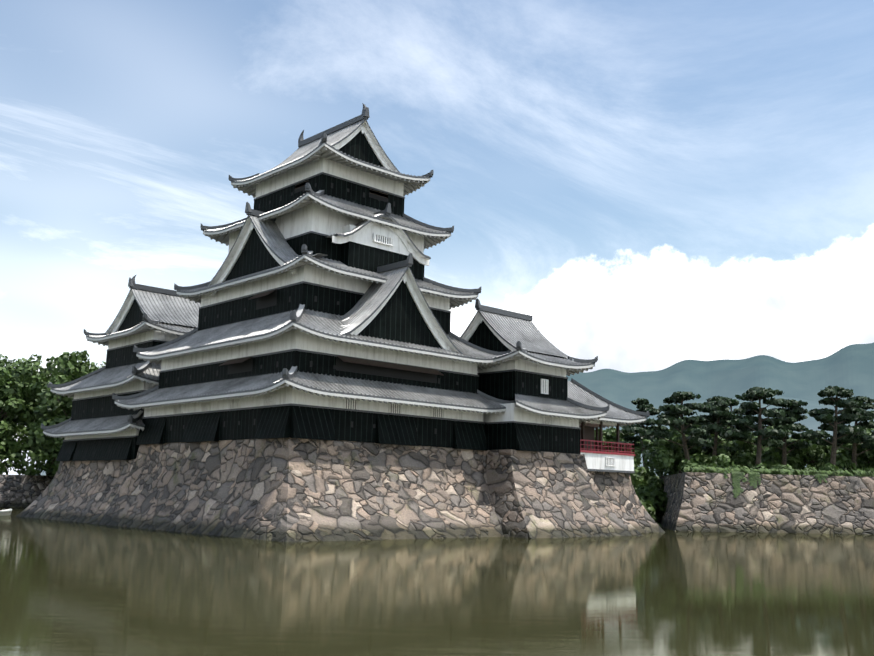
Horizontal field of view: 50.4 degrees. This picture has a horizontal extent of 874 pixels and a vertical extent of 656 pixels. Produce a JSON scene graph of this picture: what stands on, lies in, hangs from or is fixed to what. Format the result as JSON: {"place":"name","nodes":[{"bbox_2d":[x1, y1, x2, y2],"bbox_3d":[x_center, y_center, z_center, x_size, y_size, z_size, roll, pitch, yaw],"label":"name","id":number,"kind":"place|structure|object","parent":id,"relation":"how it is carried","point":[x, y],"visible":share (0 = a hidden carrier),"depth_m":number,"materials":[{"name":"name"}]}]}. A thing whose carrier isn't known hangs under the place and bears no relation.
{"place":"outdoors","nodes":[
{"label":"outdoors","id":0,"kind":"place"},
{"bbox_2d":[0,507,873,655],"bbox_3d":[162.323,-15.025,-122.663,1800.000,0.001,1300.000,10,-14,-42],"label":"water","id":1,"kind":"structure","parent":0,"point":[67,588],"depth_m":27.43,"materials":[{"name":"green liquid"}]},
{"bbox_2d":[0,508,11,515],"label":"boat","id":2,"kind":"object","parent":1,"relation":"on","point":[6,512],"visible":0.94,"depth_m":84.69,"materials":[{"name":"white"}]},
{"bbox_2d":[0,0,873,474],"label":"sky","id":3,"kind":"structure","parent":0,"point":[658,185],"materials":[{"name":"blue"}]},
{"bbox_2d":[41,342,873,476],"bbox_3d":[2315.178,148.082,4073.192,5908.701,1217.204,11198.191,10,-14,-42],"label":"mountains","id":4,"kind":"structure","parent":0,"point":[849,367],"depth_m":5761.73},
{"label":"ground","id":5,"kind":"structure","parent":0,"visible":0},
{"bbox_2d":[16,437,664,541],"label":"stone bases","id":6,"kind":"object","parent":5,"relation":"on","point":[289,489],"visible":0.9,"depth_m":64.50,"materials":[{"name":"grey stone"}]},
{"bbox_2d":[56,123,634,472],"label":"castle walls","id":7,"kind":"structure","parent":6,"relation":"on","point":[400,314],"depth_m":67.50,"materials":[{"name":"paint"}]},
{"bbox_2d":[41,103,649,438],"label":"castle roofs","id":8,"kind":"structure","parent":7,"relation":"on","point":[173,312],"depth_m":69.15,"materials":[{"name":"tile"}]},
{"bbox_2d":[0,350,873,521],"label":"trees","id":9,"kind":"object","parent":5,"relation":"on","point":[30,401],"visible":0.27,"depth_m":109.13,"materials":[{"name":"green plant"}]},
{"bbox_2d":[0,472,873,534],"bbox_3d":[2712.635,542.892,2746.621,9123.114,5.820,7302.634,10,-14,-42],"label":"moat walls","id":10,"kind":"structure","parent":5,"relation":"on","point":[710,502],"depth_m":84.82,"materials":[{"name":"stone"}]},
{"bbox_2d":[619,386,873,469],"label":"pine trees","id":11,"kind":"object","parent":5,"relation":"on","point":[718,418],"visible":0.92,"depth_m":95.26,"materials":[{"name":"green plant"}]}
]}

